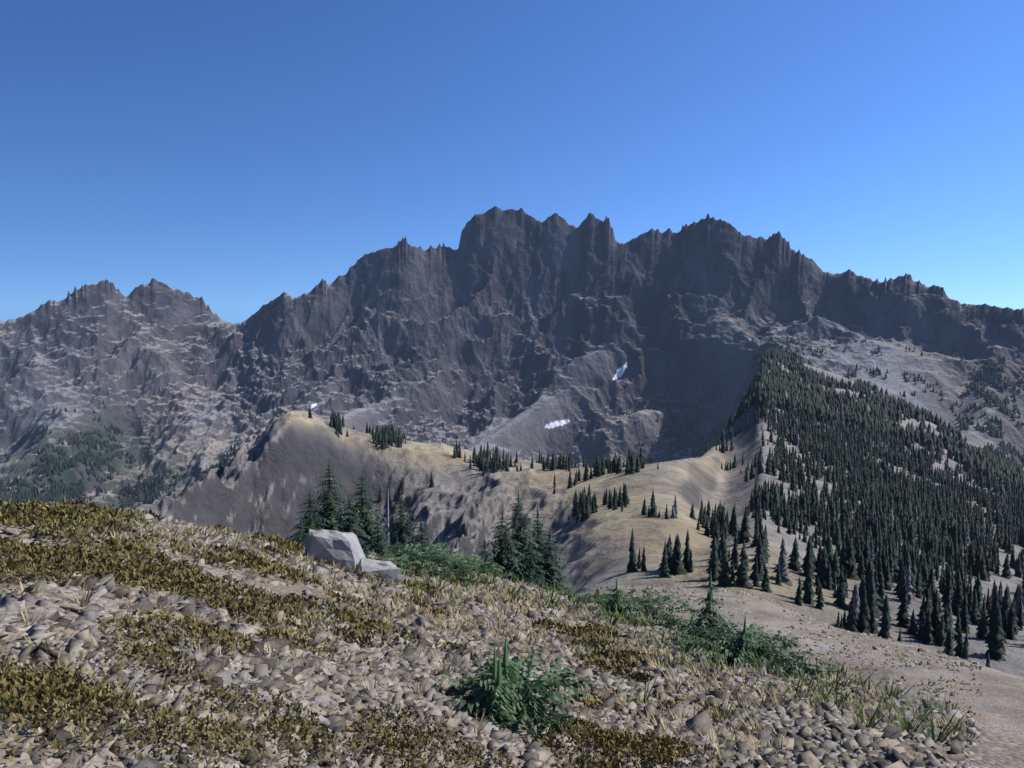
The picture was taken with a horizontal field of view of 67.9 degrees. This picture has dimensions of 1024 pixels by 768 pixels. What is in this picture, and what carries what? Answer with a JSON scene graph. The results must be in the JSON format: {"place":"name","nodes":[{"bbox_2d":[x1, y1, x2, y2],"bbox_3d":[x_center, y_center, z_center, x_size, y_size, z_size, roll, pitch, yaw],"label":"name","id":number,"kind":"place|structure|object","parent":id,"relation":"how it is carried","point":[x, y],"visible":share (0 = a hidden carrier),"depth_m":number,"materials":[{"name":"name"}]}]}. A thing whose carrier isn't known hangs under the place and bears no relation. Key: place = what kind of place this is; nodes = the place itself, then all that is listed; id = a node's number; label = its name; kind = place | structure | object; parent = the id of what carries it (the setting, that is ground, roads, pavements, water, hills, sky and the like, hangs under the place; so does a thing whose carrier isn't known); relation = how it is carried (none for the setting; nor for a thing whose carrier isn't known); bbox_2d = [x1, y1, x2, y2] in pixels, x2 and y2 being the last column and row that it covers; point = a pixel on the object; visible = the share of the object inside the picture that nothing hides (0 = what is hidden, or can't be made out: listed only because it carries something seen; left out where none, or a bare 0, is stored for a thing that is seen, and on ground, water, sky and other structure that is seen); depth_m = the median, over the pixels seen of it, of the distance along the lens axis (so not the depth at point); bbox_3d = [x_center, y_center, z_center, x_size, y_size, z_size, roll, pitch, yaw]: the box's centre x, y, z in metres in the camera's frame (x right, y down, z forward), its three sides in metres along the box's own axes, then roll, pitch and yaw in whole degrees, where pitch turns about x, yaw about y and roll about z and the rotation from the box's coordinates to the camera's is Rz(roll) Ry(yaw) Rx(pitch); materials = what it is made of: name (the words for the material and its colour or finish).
{"place":"outdoors","nodes":[
{"label":"outdoors","id":0,"kind":"place"},
{"bbox_2d":[0,206,1023,767],"bbox_3d":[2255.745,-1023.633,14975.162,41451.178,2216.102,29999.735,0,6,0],"label":"ground","id":1,"kind":"structure","parent":0,"point":[522,332],"depth_m":3538.51,"materials":[{"name":"grey stone"}]},
{"bbox_2d":[304,529,365,572],"bbox_3d":[-2.882,2.797,12.261,1.087,0.904,0.854,-2,0,0],"label":"boulder","id":2,"kind":"object","parent":1,"relation":"on","point":[344,548],"visible":0.61,"depth_m":11.98,"materials":[{"name":"grey stone"}]},
{"bbox_2d":[0,499,727,767],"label":"heather","id":3,"kind":"object","parent":1,"relation":"on","point":[45,558],"visible":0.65,"depth_m":5.12,"materials":[{"name":"plant"}]},
{"bbox_2d":[356,558,402,583],"bbox_3d":[-2.108,3.025,11.936,0.727,0.458,0.537,1,9,-27],"label":"boulder","id":4,"kind":"object","parent":1,"relation":"on","point":[371,566],"visible":0.45,"depth_m":11.84,"materials":[{"name":"grey stone"}]},
{"bbox_2d":[0,505,981,767],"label":"loose rock","id":5,"kind":"object","parent":1,"relation":"on","point":[820,747],"visible":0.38,"depth_m":5.43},
{"bbox_2d":[0,498,982,767],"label":"dry grass","id":6,"kind":"structure","parent":1,"relation":"on","point":[490,598],"depth_m":8.24,"materials":[{"name":"beige plant"}]},
{"bbox_2d":[300,472,711,619],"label":"tree trunks","id":7,"kind":"object","parent":1,"relation":"on","point":[421,532],"visible":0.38,"depth_m":39.05,"materials":[{"name":"brown plant"}]},
{"bbox_2d":[179,459,839,743],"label":"firs","id":8,"kind":"object","parent":1,"relation":"on","point":[499,698],"visible":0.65,"depth_m":14.53,"materials":[{"name":"green plant"}]},
{"bbox_2d":[0,331,1023,667],"bbox_3d":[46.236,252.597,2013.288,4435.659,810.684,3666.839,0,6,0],"label":"forest trees","id":9,"kind":"object","parent":1,"relation":"on","point":[942,521],"visible":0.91,"depth_m":617.79,"materials":[{"name":"green plant"}]},
{"bbox_2d":[305,552,973,744],"bbox_3d":[4.119,8.365,23.514,27.932,15.677,34.839,0,6,0],"label":"green sedge","id":10,"kind":"object","parent":1,"relation":"on","point":[904,727],"visible":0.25,"depth_m":9.12,"materials":[{"name":"green plant"}]},
{"bbox_2d":[0,0,1023,323],"label":"sky","id":11,"kind":"structure","parent":0,"point":[236,155],"materials":[{"name":"blue"}]}
]}

